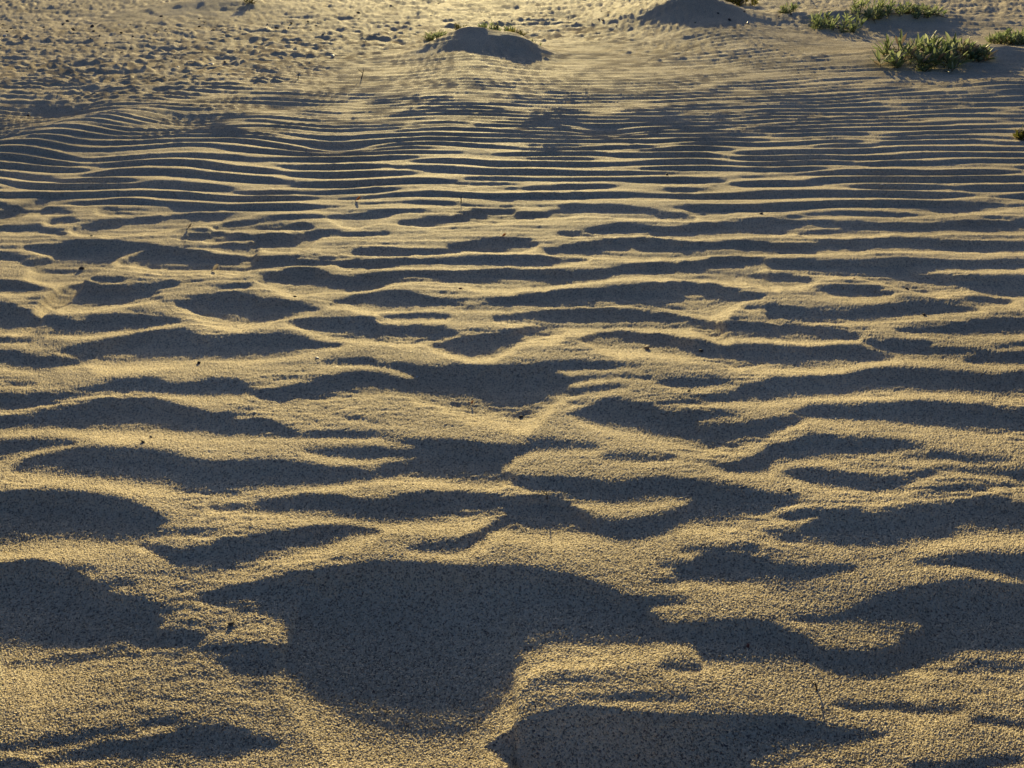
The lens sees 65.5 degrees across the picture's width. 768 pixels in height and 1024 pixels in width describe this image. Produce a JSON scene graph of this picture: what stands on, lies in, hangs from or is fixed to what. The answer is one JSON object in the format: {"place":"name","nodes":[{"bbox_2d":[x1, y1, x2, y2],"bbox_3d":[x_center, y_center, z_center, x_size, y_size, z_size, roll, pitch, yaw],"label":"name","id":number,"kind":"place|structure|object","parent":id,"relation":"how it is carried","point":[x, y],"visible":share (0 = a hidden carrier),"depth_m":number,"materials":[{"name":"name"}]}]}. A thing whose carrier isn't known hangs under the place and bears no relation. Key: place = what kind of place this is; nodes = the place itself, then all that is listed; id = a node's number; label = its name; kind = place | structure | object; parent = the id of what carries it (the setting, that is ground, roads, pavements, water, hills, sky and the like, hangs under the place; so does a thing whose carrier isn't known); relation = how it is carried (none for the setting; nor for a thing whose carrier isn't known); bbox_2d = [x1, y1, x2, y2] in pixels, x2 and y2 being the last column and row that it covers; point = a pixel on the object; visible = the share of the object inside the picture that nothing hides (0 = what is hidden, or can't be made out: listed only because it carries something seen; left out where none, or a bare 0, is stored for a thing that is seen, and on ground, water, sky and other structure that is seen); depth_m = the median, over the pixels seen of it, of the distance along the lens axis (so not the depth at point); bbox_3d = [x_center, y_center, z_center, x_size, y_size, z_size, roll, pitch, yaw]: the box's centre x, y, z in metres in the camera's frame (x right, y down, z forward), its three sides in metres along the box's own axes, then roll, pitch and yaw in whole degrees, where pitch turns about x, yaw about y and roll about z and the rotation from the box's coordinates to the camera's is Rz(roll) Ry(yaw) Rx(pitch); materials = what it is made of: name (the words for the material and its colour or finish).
{"place":"outdoors","nodes":[
{"label":"outdoors","id":0,"kind":"place"},
{"bbox_2d":[0,0,1023,767],"bbox_3d":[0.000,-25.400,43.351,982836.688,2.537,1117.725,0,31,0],"label":"sand","id":1,"kind":"structure","parent":0,"point":[348,522],"depth_m":1.16,"materials":[{"name":"beige sand"}]},
{"bbox_2d":[422,30,447,40],"bbox_3d":[-0.390,-1.790,4.090,0.152,0.079,0.095,7,32,12],"label":"mound plant","id":2,"kind":"object","parent":1,"relation":"on","point":[431,36],"visible":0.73,"depth_m":4.08,"materials":[{"name":"green plant"}]},
{"bbox_2d":[454,21,466,29],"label":"mound plant","id":3,"kind":"object","parent":1,"relation":"on","point":[457,27],"visible":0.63,"depth_m":4.45,"materials":[{"name":"green plant"}]},
{"bbox_2d":[478,19,500,29],"bbox_3d":[-0.124,-1.994,4.440,0.135,0.094,0.098,12,33,19],"label":"mound plant","id":4,"kind":"object","parent":1,"relation":"on","point":[490,26],"visible":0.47,"depth_m":4.43,"materials":[{"name":"green plant"}]},
{"bbox_2d":[498,25,515,30],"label":"mound plant","id":5,"kind":"object","parent":1,"relation":"on","point":[507,27],"visible":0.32,"depth_m":4.36,"materials":[{"name":"green plant"}]},
{"bbox_2d":[507,28,528,34],"bbox_3d":[0.023,-1.868,4.246,0.130,0.065,0.083,0,31,0],"label":"mound plant","id":6,"kind":"object","parent":1,"relation":"on","point":[514,30],"visible":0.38,"depth_m":4.24,"materials":[{"name":"green plant"}]},
{"bbox_2d":[725,0,758,5],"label":"shrub","id":7,"kind":"object","parent":1,"relation":"on","point":[736,2],"visible":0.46,"depth_m":5.50,"materials":[{"name":"green plant"}]},
{"bbox_2d":[777,2,800,12],"bbox_3d":[1.680,-2.286,4.849,0.136,0.081,0.110,-20,36,-30],"label":"beach sprig","id":8,"kind":"object","parent":1,"relation":"on","point":[784,8],"visible":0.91,"depth_m":4.84,"materials":[{"name":"green plant"}]},
{"bbox_2d":[808,9,866,32],"bbox_3d":[1.832,-2.056,4.506,0.330,0.110,0.381,11,33,18],"label":"beach plant","id":9,"kind":"object","parent":1,"relation":"on","point":[818,22],"visible":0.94,"depth_m":4.45,"materials":[{"name":"green plant"}]},
{"bbox_2d":[846,0,896,23],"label":"beach plant","id":10,"kind":"object","parent":1,"relation":"on","point":[879,9],"visible":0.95,"depth_m":4.60,"materials":[{"name":"green plant"}]},
{"bbox_2d":[884,0,949,18],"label":"beach plant","id":11,"kind":"object","parent":1,"relation":"on","point":[917,10],"visible":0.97,"depth_m":4.63,"materials":[{"name":"green plant"}]},
{"bbox_2d":[869,30,974,71],"bbox_3d":[1.733,-1.424,3.384,0.432,0.147,0.386,0,31,0],"label":"beach plant","id":12,"kind":"object","parent":1,"relation":"on","point":[946,51],"visible":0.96,"depth_m":3.35,"materials":[{"name":"green plant"}]},
{"bbox_2d":[914,58,937,71],"bbox_3d":[1.717,-1.319,3.310,0.103,0.063,0.061,-9,32,-14],"label":"beach sprig","id":13,"kind":"object","parent":1,"relation":"on","point":[924,68],"visible":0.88,"depth_m":3.31,"materials":[{"name":"green plant"}]},
{"bbox_2d":[955,37,997,61],"bbox_3d":[1.976,-1.442,3.434,0.230,0.101,0.183,0,31,0],"label":"beach plant","id":14,"kind":"object","parent":1,"relation":"on","point":[975,51],"visible":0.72,"depth_m":3.41,"materials":[{"name":"green plant"}]},
{"bbox_2d":[985,28,1023,45],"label":"beach plant","id":15,"kind":"object","parent":1,"relation":"on","point":[1007,35],"visible":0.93,"depth_m":3.94,"materials":[{"name":"green plant"}]},
{"bbox_2d":[1012,123,1023,140],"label":"beach sprig","id":16,"kind":"object","parent":1,"relation":"on","point":[1019,134],"visible":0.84,"depth_m":2.38,"materials":[{"name":"green plant"}]}
]}

